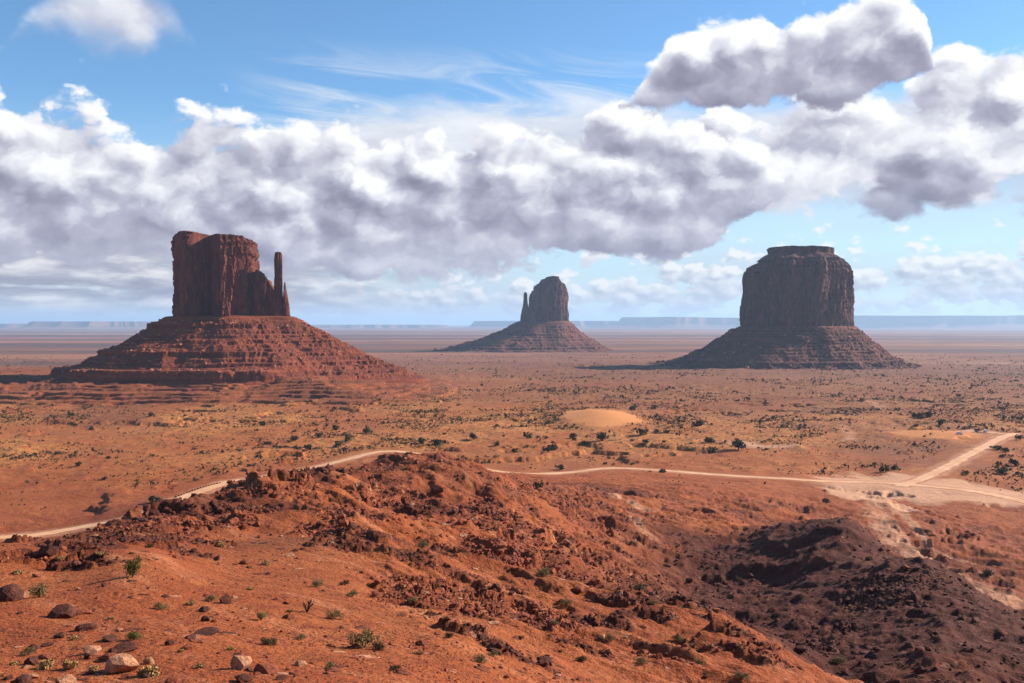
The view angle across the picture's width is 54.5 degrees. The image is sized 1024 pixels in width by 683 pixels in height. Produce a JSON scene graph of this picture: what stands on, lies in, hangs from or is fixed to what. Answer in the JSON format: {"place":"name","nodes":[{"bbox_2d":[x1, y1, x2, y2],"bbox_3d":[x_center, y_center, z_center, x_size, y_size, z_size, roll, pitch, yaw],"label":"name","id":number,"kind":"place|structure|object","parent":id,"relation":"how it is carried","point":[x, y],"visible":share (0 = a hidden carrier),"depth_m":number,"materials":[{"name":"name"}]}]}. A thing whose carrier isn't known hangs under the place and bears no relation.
{"place":"outdoors","nodes":[
{"label":"outdoors","id":0,"kind":"place"},
{"bbox_2d":[0,325,1023,682],"bbox_3d":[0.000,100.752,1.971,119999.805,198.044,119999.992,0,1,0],"label":"ground","id":1,"kind":"structure","parent":0,"point":[964,537],"depth_m":277.97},
{"bbox_2d":[3,674,12,679],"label":"rock","id":2,"kind":"object","parent":1,"relation":"on","point":[9,677],"visible":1,"depth_m":32.52,"materials":[{"name":"stone"}]},
{"bbox_2d":[0,584,23,601],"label":"rock","id":3,"kind":"object","parent":1,"relation":"on","point":[11,592],"visible":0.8,"depth_m":55.38,"materials":[{"name":"stone"}]},
{"bbox_2d":[0,324,26,327],"bbox_3d":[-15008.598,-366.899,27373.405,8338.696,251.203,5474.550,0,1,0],"label":"mesa","id":4,"kind":"structure","parent":1,"relation":"on","point":[11,325],"depth_m":25865.18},
{"bbox_2d":[12,569,24,574],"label":"shrub","id":5,"kind":"object","parent":1,"relation":"on","point":[17,572],"visible":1,"depth_m":68.03,"materials":[{"name":"yellow plant"}]},
{"bbox_2d":[15,674,31,682],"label":"rock","id":6,"kind":"object","parent":1,"relation":"on","point":[24,678],"visible":1,"depth_m":32.27,"materials":[{"name":"stone"}]},
{"bbox_2d":[19,646,36,655],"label":"shrub","id":7,"kind":"object","parent":1,"relation":"on","point":[29,649],"visible":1,"depth_m":38.90,"materials":[{"name":"green plant"}]},
{"bbox_2d":[24,656,38,665],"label":"rock","id":8,"kind":"object","parent":1,"relation":"on","point":[32,660],"visible":0.86,"depth_m":36.62,"materials":[{"name":"stone"}]},
{"bbox_2d":[27,582,47,596],"bbox_3d":[-26.940,14.171,56.563,1.102,0.875,1.074,-1,1,-26],"label":"shrub","id":9,"kind":"object","parent":1,"relation":"on","point":[42,589],"visible":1,"depth_m":56.49,"materials":[{"name":"green plant"}]},
{"bbox_2d":[36,659,54,669],"bbox_3d":[-16.622,11.507,35.403,0.486,0.426,0.645,0,1,2],"label":"shrub","id":10,"kind":"object","parent":1,"relation":"on","point":[45,664],"visible":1,"depth_m":35.34,"materials":[{"name":"yellow plant"}]},
{"bbox_2d":[38,653,54,659],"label":"rock","id":11,"kind":"object","parent":1,"relation":"on","point":[44,656],"visible":0.78,"depth_m":37.90,"materials":[{"name":"red stone"}]},
{"bbox_2d":[41,642,53,646],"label":"rock","id":12,"kind":"object","parent":1,"relation":"on","point":[46,644],"visible":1,"depth_m":41.20,"materials":[{"name":"stone"}]},
{"bbox_2d":[38,546,58,554],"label":"rock","id":13,"kind":"object","parent":1,"relation":"on","point":[48,550],"visible":1,"depth_m":74.70,"materials":[{"name":"stone"}]},
{"bbox_2d":[53,632,64,638],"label":"rock","id":14,"kind":"object","parent":1,"relation":"on","point":[60,635],"visible":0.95,"depth_m":43.63,"materials":[{"name":"stone"}]},
{"bbox_2d":[46,604,76,618],"bbox_3d":[-22.771,13.747,50.346,1.208,0.749,1.208,9,4,23],"label":"rock","id":15,"kind":"object","parent":1,"relation":"on","point":[62,611],"visible":0.99,"depth_m":50.16,"materials":[{"name":"stone"}]},
{"bbox_2d":[55,674,77,682],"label":"rock","id":16,"kind":"object","parent":1,"relation":"on","point":[69,678],"visible":1,"depth_m":32.32,"materials":[{"name":"beige stone"}]},
{"bbox_2d":[62,658,78,668],"bbox_3d":[-15.674,11.439,35.269,0.590,0.415,0.521,1,1,34],"label":"shrub","id":17,"kind":"object","parent":1,"relation":"on","point":[68,664],"visible":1,"depth_m":35.14,"materials":[{"name":"yellow plant"}]},
{"bbox_2d":[69,635,79,640],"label":"shrub","id":18,"kind":"object","parent":1,"relation":"on","point":[73,637],"visible":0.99,"depth_m":42.88,"materials":[{"name":"yellow plant"}]},
{"bbox_2d":[10,321,156,328],"bbox_3d":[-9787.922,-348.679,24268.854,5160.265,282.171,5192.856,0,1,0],"label":"mesa","id":19,"kind":"structure","parent":1,"relation":"on","point":[83,325],"depth_m":22615.20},
{"bbox_2d":[76,608,92,614],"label":"rock","id":20,"kind":"object","parent":1,"relation":"on","point":[83,611],"visible":0.98,"depth_m":51.20,"materials":[{"name":"red stone"}]},
{"bbox_2d":[75,623,97,631],"bbox_3d":[-19.701,13.303,46.157,0.739,0.572,1.222,1,1,28],"label":"rock","id":21,"kind":"object","parent":1,"relation":"on","point":[87,626],"visible":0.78,"depth_m":45.83,"materials":[{"name":"stone"}]},
{"bbox_2d":[86,665,98,670],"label":"shrub","id":22,"kind":"object","parent":1,"relation":"on","point":[94,667],"visible":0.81,"depth_m":34.62,"materials":[{"name":"yellow plant"}]},
{"bbox_2d":[83,645,101,654],"bbox_3d":[-16.278,11.984,38.639,0.635,0.426,0.648,0,1,-17],"label":"rock","id":23,"kind":"object","parent":1,"relation":"on","point":[92,649],"visible":0.9,"depth_m":38.45,"materials":[{"name":"beige stone"}]},
{"bbox_2d":[101,653,116,661],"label":"rock","id":24,"kind":"object","parent":1,"relation":"on","point":[105,657],"visible":0.51,"depth_m":36.86,"materials":[{"name":"red stone"}]},
{"bbox_2d":[102,635,117,641],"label":"rock","id":25,"kind":"object","parent":1,"relation":"on","point":[108,638],"visible":0.98,"depth_m":42.06,"materials":[{"name":"stone"}]},
{"bbox_2d":[104,653,139,673],"bbox_3d":[-13.503,11.128,34.106,1.098,0.789,0.883,1,1,30],"label":"rock","id":26,"kind":"object","parent":1,"relation":"on","point":[118,663],"visible":0.9,"depth_m":33.85,"materials":[{"name":"beige stone"}]},
{"bbox_2d":[113,642,137,653],"bbox_3d":[-15.140,11.992,38.834,0.658,0.399,1.088,1,1,41],"label":"rock","id":27,"kind":"object","parent":1,"relation":"on","point":[123,647],"visible":0.8,"depth_m":38.73,"materials":[{"name":"stone"}]},
{"bbox_2d":[123,554,141,576],"bbox_3d":[-24.208,14.370,63.606,1.002,1.567,1.133,0,1,-1],"label":"shrub","id":28,"kind":"object","parent":1,"relation":"on","point":[131,567],"visible":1,"depth_m":63.39,"materials":[{"name":"green plant"}]},
{"bbox_2d":[125,631,143,640],"bbox_3d":[-15.938,12.407,41.974,0.747,0.467,0.661,0,1,-1],"label":"shrub","id":29,"kind":"object","parent":1,"relation":"on","point":[131,635],"visible":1,"depth_m":41.90,"materials":[{"name":"green plant"}]},
{"bbox_2d":[137,664,159,676],"bbox_3d":[-12.066,10.952,33.039,0.804,0.435,0.920,0,1,-13],"label":"shrub","id":30,"kind":"object","parent":1,"relation":"on","point":[151,671],"visible":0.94,"depth_m":32.92,"materials":[{"name":"yellow plant"}]},
{"bbox_2d":[143,657,154,664],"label":"rock","id":31,"kind":"object","parent":1,"relation":"on","point":[148,660],"visible":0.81,"depth_m":35.55,"materials":[{"name":"beige stone"}]},
{"bbox_2d":[148,495,159,502],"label":"shrub","id":32,"kind":"object","parent":1,"relation":"on","point":[154,498],"visible":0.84,"depth_m":434.92,"materials":[{"name":"green plant"}]},
{"bbox_2d":[152,602,167,609],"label":"shrub","id":33,"kind":"object","parent":1,"relation":"on","point":[158,605],"visible":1,"depth_m":53.90,"materials":[{"name":"green plant"}]},
{"bbox_2d":[164,639,174,645],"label":"rock","id":34,"kind":"object","parent":1,"relation":"on","point":[169,642],"visible":0.97,"depth_m":40.56,"materials":[{"name":"stone"}]},
{"bbox_2d":[164,676,181,682],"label":"rock","id":35,"kind":"object","parent":1,"relation":"on","point":[173,679],"visible":1,"depth_m":30.39,"materials":[{"name":"red stone"}]},
{"bbox_2d":[179,644,192,649],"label":"rock","id":36,"kind":"object","parent":1,"relation":"on","point":[187,647],"visible":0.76,"depth_m":39.99,"materials":[{"name":"red stone"}]},
{"bbox_2d":[184,634,195,638],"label":"rock","id":37,"kind":"object","parent":1,"relation":"on","point":[191,636],"visible":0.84,"depth_m":42.89,"materials":[{"name":"stone"}]},
{"bbox_2d":[199,606,210,611],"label":"rock","id":38,"kind":"object","parent":1,"relation":"on","point":[204,608],"visible":0.98,"depth_m":53.96,"materials":[{"name":"stone"}]},
{"bbox_2d":[201,616,209,621],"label":"rock","id":39,"kind":"object","parent":1,"relation":"on","point":[205,618],"visible":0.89,"depth_m":50.28,"materials":[{"name":"stone"}]},
{"bbox_2d":[194,627,219,635],"bbox_3d":[-13.880,13.198,45.131,1.217,0.268,1.218,-3,2,-11],"label":"rock","id":40,"kind":"object","parent":1,"relation":"on","point":[207,631],"visible":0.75,"depth_m":45.02,"materials":[{"name":"stone"}]},
{"bbox_2d":[204,594,216,600],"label":"shrub","id":41,"kind":"object","parent":1,"relation":"on","point":[210,597],"visible":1,"depth_m":57.76,"materials":[{"name":"green plant"}]},
{"bbox_2d":[216,541,225,546],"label":"shrub","id":42,"kind":"object","parent":1,"relation":"on","point":[220,544],"visible":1,"depth_m":98.07,"materials":[{"name":"yellow plant"}]},
{"bbox_2d":[219,594,231,603],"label":"rock","id":43,"kind":"object","parent":1,"relation":"on","point":[225,599],"visible":0.95,"depth_m":57.16,"materials":[{"name":"stone"}]},
{"bbox_2d":[50,231,424,386],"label":"butte","id":44,"kind":"object","parent":1,"relation":"on","point":[231,320],"visible":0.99,"depth_m":1203.38,"materials":[{"name":"brown stone"}]},
{"bbox_2d":[230,655,251,670],"bbox_3d":[-9.257,11.054,34.065,0.656,0.669,0.632,0,1,8],"label":"rock","id":45,"kind":"object","parent":1,"relation":"on","point":[240,662],"visible":0.87,"depth_m":33.87,"materials":[{"name":"beige stone"}]},
{"bbox_2d":[234,673,253,682],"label":"rock","id":46,"kind":"object","parent":1,"relation":"on","point":[245,677],"visible":0.97,"depth_m":31.03,"materials":[{"name":"stone"}]},
{"bbox_2d":[239,559,252,564],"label":"rock","id":47,"kind":"object","parent":1,"relation":"on","point":[246,561],"visible":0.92,"depth_m":87.92,"materials":[{"name":"red stone"}]},
{"bbox_2d":[257,612,266,619],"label":"shrub","id":48,"kind":"object","parent":1,"relation":"on","point":[261,615],"visible":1,"depth_m":52.20,"materials":[{"name":"green plant"}]},
{"bbox_2d":[253,663,278,673],"bbox_3d":[-8.261,11.108,33.525,0.850,0.489,0.780,0,1,15],"label":"rock","id":49,"kind":"object","parent":1,"relation":"on","point":[264,668],"visible":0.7,"depth_m":33.38,"materials":[{"name":"red stone"}]},
{"bbox_2d":[259,637,276,644],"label":"shrub","id":50,"kind":"object","parent":1,"relation":"on","point":[267,641],"visible":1,"depth_m":43.74,"materials":[{"name":"green plant"}]},
{"bbox_2d":[276,674,286,680],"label":"rock","id":51,"kind":"object","parent":1,"relation":"on","point":[281,677],"visible":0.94,"depth_m":31.60,"materials":[{"name":"stone"}]},
{"bbox_2d":[282,614,293,618],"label":"rock","id":52,"kind":"object","parent":1,"relation":"on","point":[288,616],"visible":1,"depth_m":54.08,"materials":[{"name":"red stone"}]},
{"bbox_2d":[295,634,304,639],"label":"shrub","id":53,"kind":"object","parent":1,"relation":"on","point":[301,636],"visible":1,"depth_m":47.04,"materials":[{"name":"green plant"}]},
{"bbox_2d":[295,660,305,665],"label":"rock","id":54,"kind":"object","parent":1,"relation":"on","point":[300,663],"visible":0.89,"depth_m":35.88,"materials":[{"name":"beige stone"}]},
{"bbox_2d":[303,599,313,611],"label":"dead bush","id":55,"kind":"object","parent":1,"relation":"on","point":[308,607],"visible":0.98,"depth_m":57.53,"materials":[{"name":"brown plant"}]},
{"bbox_2d":[310,578,323,586],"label":"shrub","id":56,"kind":"object","parent":1,"relation":"on","point":[316,583],"visible":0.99,"depth_m":74.27,"materials":[{"name":"green plant"}]},
{"bbox_2d":[325,661,333,667],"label":"shrub","id":57,"kind":"object","parent":1,"relation":"on","point":[330,665],"visible":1,"depth_m":35.90,"materials":[{"name":"green plant"}]},
{"bbox_2d":[325,609,344,618],"bbox_3d":[-10.049,15.510,56.610,1.036,0.638,0.780,-1,2,-42],"label":"shrub","id":58,"kind":"object","parent":1,"relation":"on","point":[334,614],"visible":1,"depth_m":56.49,"materials":[{"name":"green plant"}]},
{"bbox_2d":[344,434,354,441],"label":"shrub","id":59,"kind":"object","parent":1,"relation":"on","point":[347,436],"visible":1,"depth_m":674.12,"materials":[{"name":"green plant"}]},
{"bbox_2d":[345,590,357,596],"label":"shrub","id":60,"kind":"object","parent":1,"relation":"on","point":[352,593],"visible":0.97,"depth_m":70.77,"materials":[{"name":"green plant"}]},
{"bbox_2d":[349,644,359,648],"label":"rock","id":61,"kind":"object","parent":1,"relation":"on","point":[354,646],"visible":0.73,"depth_m":45.97,"materials":[{"name":"red stone"}]},
{"bbox_2d":[345,628,381,647],"bbox_3d":[-6.860,13.799,46.315,1.563,0.962,1.178,-1,2,-45],"label":"shrub","id":62,"kind":"object","parent":1,"relation":"on","point":[367,636],"visible":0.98,"depth_m":46.18,"materials":[{"name":"green plant"}]},
{"bbox_2d":[362,426,372,432],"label":"shrub","id":63,"kind":"object","parent":1,"relation":"on","point":[365,429],"visible":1,"depth_m":727.61,"materials":[{"name":"green plant"}]},
{"bbox_2d":[371,642,385,650],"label":"shrub","id":64,"kind":"object","parent":1,"relation":"on","point":[380,646],"visible":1,"depth_m":45.54,"materials":[{"name":"green plant"}]},
{"bbox_2d":[311,325,449,327],"bbox_3d":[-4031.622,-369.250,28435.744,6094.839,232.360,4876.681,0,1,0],"label":"mesa","id":65,"kind":"structure","parent":1,"relation":"on","point":[381,326],"depth_m":27015.50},
{"bbox_2d":[415,640,427,645],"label":"rock","id":66,"kind":"object","parent":1,"relation":"on","point":[421,642],"visible":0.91,"depth_m":48.53,"materials":[{"name":"red stone"}]},
{"bbox_2d":[417,539,427,547],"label":"shrub","id":67,"kind":"object","parent":1,"relation":"on","point":[423,543],"visible":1,"depth_m":115.34,"materials":[{"name":"green plant"}]},
{"bbox_2d":[430,485,442,493],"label":"rock","id":68,"kind":"object","parent":1,"relation":"on","point":[435,489],"visible":1,"depth_m":203.74,"materials":[{"name":"stone"}]},
{"bbox_2d":[433,438,442,445],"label":"shrub","id":69,"kind":"object","parent":1,"relation":"on","point":[437,442],"visible":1,"depth_m":637.11,"materials":[{"name":"green plant"}]},
{"bbox_2d":[443,631,453,637],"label":"shrub","id":70,"kind":"object","parent":1,"relation":"on","point":[449,634],"visible":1,"depth_m":52.02,"materials":[{"name":"green plant"}]},
{"bbox_2d":[472,653,486,663],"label":"shrub","id":71,"kind":"object","parent":1,"relation":"on","point":[479,659],"visible":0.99,"depth_m":46.60,"materials":[{"name":"green plant"}]},
{"bbox_2d":[487,650,498,657],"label":"shrub","id":72,"kind":"object","parent":1,"relation":"on","point":[493,653],"visible":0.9,"depth_m":50.03,"materials":[{"name":"green plant"}]},
{"bbox_2d":[486,648,502,654],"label":"rock","id":73,"kind":"object","parent":1,"relation":"on","point":[493,649],"visible":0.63,"depth_m":52.48,"materials":[{"name":"stone"}]},
{"bbox_2d":[0,451,1011,682],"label":"rubble","id":74,"kind":"object","parent":1,"relation":"on","point":[343,521],"visible":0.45,"depth_m":111.17,"materials":[{"name":"red stone"}]},
{"bbox_2d":[0,354,1023,509],"bbox_3d":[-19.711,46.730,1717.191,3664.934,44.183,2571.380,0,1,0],"label":"desert scrub","id":75,"kind":"object","parent":1,"relation":"on","point":[665,431],"visible":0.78,"depth_m":853.81,"materials":[{"name":"green plant"}]},
{"bbox_2d":[429,276,611,351],"bbox_3d":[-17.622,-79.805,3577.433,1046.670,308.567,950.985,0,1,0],"label":"butte","id":76,"kind":"object","parent":1,"relation":"on","point":[544,324],"visible":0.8,"depth_m":3488.00,"materials":[{"name":"brown stone"}]},
{"bbox_2d":[22,465,1023,682],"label":"dark rubble","id":77,"kind":"object","parent":1,"relation":"on","point":[544,660],"visible":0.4,"depth_m":128.59,"materials":[{"name":"stone"}]},
{"bbox_2d":[523,432,531,437],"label":"shrub","id":78,"kind":"object","parent":1,"relation":"on","point":[526,435],"visible":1,"depth_m":680.23,"materials":[{"name":"green plant"}]},
{"bbox_2d":[533,480,543,488],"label":"shrub","id":79,"kind":"object","parent":1,"relation":"on","point":[536,484],"visible":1,"depth_m":304.77,"materials":[{"name":"green plant"}]},
{"bbox_2d":[462,321,617,327],"bbox_3d":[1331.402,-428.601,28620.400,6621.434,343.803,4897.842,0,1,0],"label":"mesa","id":80,"kind":"structure","parent":1,"relation":"on","point":[506,324],"depth_m":27211.89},
{"bbox_2d":[534,566,550,577],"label":"shrub","id":81,"kind":"object","parent":1,"relation":"on","point":[542,572],"visible":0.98,"depth_m":109.67,"materials":[{"name":"green plant"}]},
{"bbox_2d":[547,444,557,449],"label":"shrub","id":82,"kind":"object","parent":1,"relation":"on","point":[554,446],"visible":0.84,"depth_m":644.51,"materials":[{"name":"green plant"}]},
{"bbox_2d":[559,598,572,605],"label":"shrub","id":83,"kind":"object","parent":1,"relation":"on","point":[567,601],"visible":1,"depth_m":88.69,"materials":[{"name":"green plant"}]},
{"bbox_2d":[573,585,584,591],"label":"rock","id":84,"kind":"object","parent":1,"relation":"on","point":[579,588],"visible":1,"depth_m":105.17,"materials":[{"name":"red stone"}]},
{"bbox_2d":[576,655,586,660],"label":"shrub","id":85,"kind":"object","parent":1,"relation":"on","point":[581,658],"visible":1,"depth_m":61.69,"materials":[{"name":"green plant"}]},
{"bbox_2d":[596,431,608,440],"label":"shrub","id":86,"kind":"object","parent":1,"relation":"on","point":[601,436],"visible":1,"depth_m":672.84,"materials":[{"name":"green plant"}]},
{"bbox_2d":[605,633,615,639],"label":"shrub","id":87,"kind":"object","parent":1,"relation":"on","point":[609,637],"visible":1,"depth_m":74.69,"materials":[{"name":"green plant"}]},
{"bbox_2d":[633,583,646,590],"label":"shrub","id":88,"kind":"object","parent":1,"relation":"on","point":[640,586],"visible":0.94,"depth_m":163.44,"materials":[{"name":"green plant"}]},
{"bbox_2d":[636,656,647,664],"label":"shrub","id":89,"kind":"object","parent":1,"relation":"on","point":[642,660],"visible":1,"depth_m":64.84,"materials":[{"name":"green plant"}]},
{"bbox_2d":[636,427,648,434],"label":"shrub","id":90,"kind":"object","parent":1,"relation":"on","point":[641,431],"visible":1,"depth_m":705.56,"materials":[{"name":"green plant"}]},
{"bbox_2d":[637,649,648,653],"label":"rock","id":91,"kind":"object","parent":1,"relation":"on","point":[642,651],"visible":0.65,"depth_m":70.21,"materials":[{"name":"red stone"}]},
{"bbox_2d":[601,317,740,327],"bbox_3d":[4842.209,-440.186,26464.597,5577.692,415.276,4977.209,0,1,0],"label":"mesa","id":92,"kind":"structure","parent":1,"relation":"on","point":[664,322],"depth_m":24987.32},
{"bbox_2d":[672,634,684,641],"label":"shrub","id":93,"kind":"object","parent":1,"relation":"on","point":[677,636],"visible":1,"depth_m":78.91,"materials":[{"name":"green plant"}]},
{"bbox_2d":[694,419,704,425],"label":"shrub","id":94,"kind":"object","parent":1,"relation":"on","point":[699,421],"visible":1,"depth_m":769.40,"materials":[{"name":"green plant"}]},
{"bbox_2d":[704,437,713,442],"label":"shrub","id":95,"kind":"object","parent":1,"relation":"on","point":[707,439],"visible":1,"depth_m":677.90,"materials":[{"name":"green plant"}]},
{"bbox_2d":[708,447,719,453],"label":"shrub","id":96,"kind":"object","parent":1,"relation":"on","point":[712,449],"visible":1,"depth_m":617.12,"materials":[{"name":"green plant"}]},
{"bbox_2d":[731,438,746,449],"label":"shrub","id":97,"kind":"object","parent":1,"relation":"on","point":[737,443],"visible":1,"depth_m":619.77,"materials":[{"name":"green plant"}]},
{"bbox_2d":[734,669,750,681],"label":"shrub","id":98,"kind":"object","parent":1,"relation":"on","point":[741,676],"visible":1,"depth_m":62.91,"materials":[{"name":"green plant"}]},
{"bbox_2d":[647,245,921,369],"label":"butte","id":99,"kind":"object","parent":1,"relation":"on","point":[796,311],"visible":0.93,"depth_m":2089.03,"materials":[{"name":"brown stone"}]},
{"bbox_2d":[794,645,806,651],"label":"rock","id":100,"kind":"object","parent":1,"relation":"on","point":[801,648],"visible":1,"depth_m":124.71,"materials":[{"name":"stone"}]},
{"bbox_2d":[829,656,847,663],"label":"shrub","id":101,"kind":"object","parent":1,"relation":"on","point":[838,660],"visible":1,"depth_m":124.56,"materials":[{"name":"green plant"}]},
{"bbox_2d":[878,463,889,471],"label":"shrub","id":102,"kind":"object","parent":1,"relation":"on","point":[881,468],"visible":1,"depth_m":540.72,"materials":[{"name":"green plant"}]},
{"bbox_2d":[854,315,1023,328],"bbox_3d":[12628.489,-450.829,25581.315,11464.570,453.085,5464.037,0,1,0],"label":"mesa","id":103,"kind":"structure","parent":1,"relation":"on","point":[930,322],"depth_m":23737.52,"materials":[{"name":"blue stone"}]},
{"bbox_2d":[982,568,994,576],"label":"shrub","id":104,"kind":"object","parent":1,"relation":"on","point":[988,573],"visible":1,"depth_m":312.85,"materials":[{"name":"green plant"}]},
{"bbox_2d":[989,445,1001,449],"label":"shrub","id":105,"kind":"object","parent":1,"relation":"on","point":[996,447],"visible":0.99,"depth_m":632.31,"materials":[{"name":"green plant"}]},
{"bbox_2d":[1008,457,1019,465],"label":"shrub","id":106,"kind":"object","parent":1,"relation":"on","point":[1012,461],"visible":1,"depth_m":563.67,"materials":[{"name":"green plant"}]},
{"bbox_2d":[0,450,1023,538],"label":"road","id":107,"kind":"structure","parent":0,"point":[210,488],"depth_m":498.23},
{"bbox_2d":[0,0,1023,324],"label":"sky","id":108,"kind":"structure","parent":0,"point":[405,162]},
{"bbox_2d":[891,433,1020,486],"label":"side road","id":109,"kind":"structure","parent":0,"point":[955,462],"depth_m":577.32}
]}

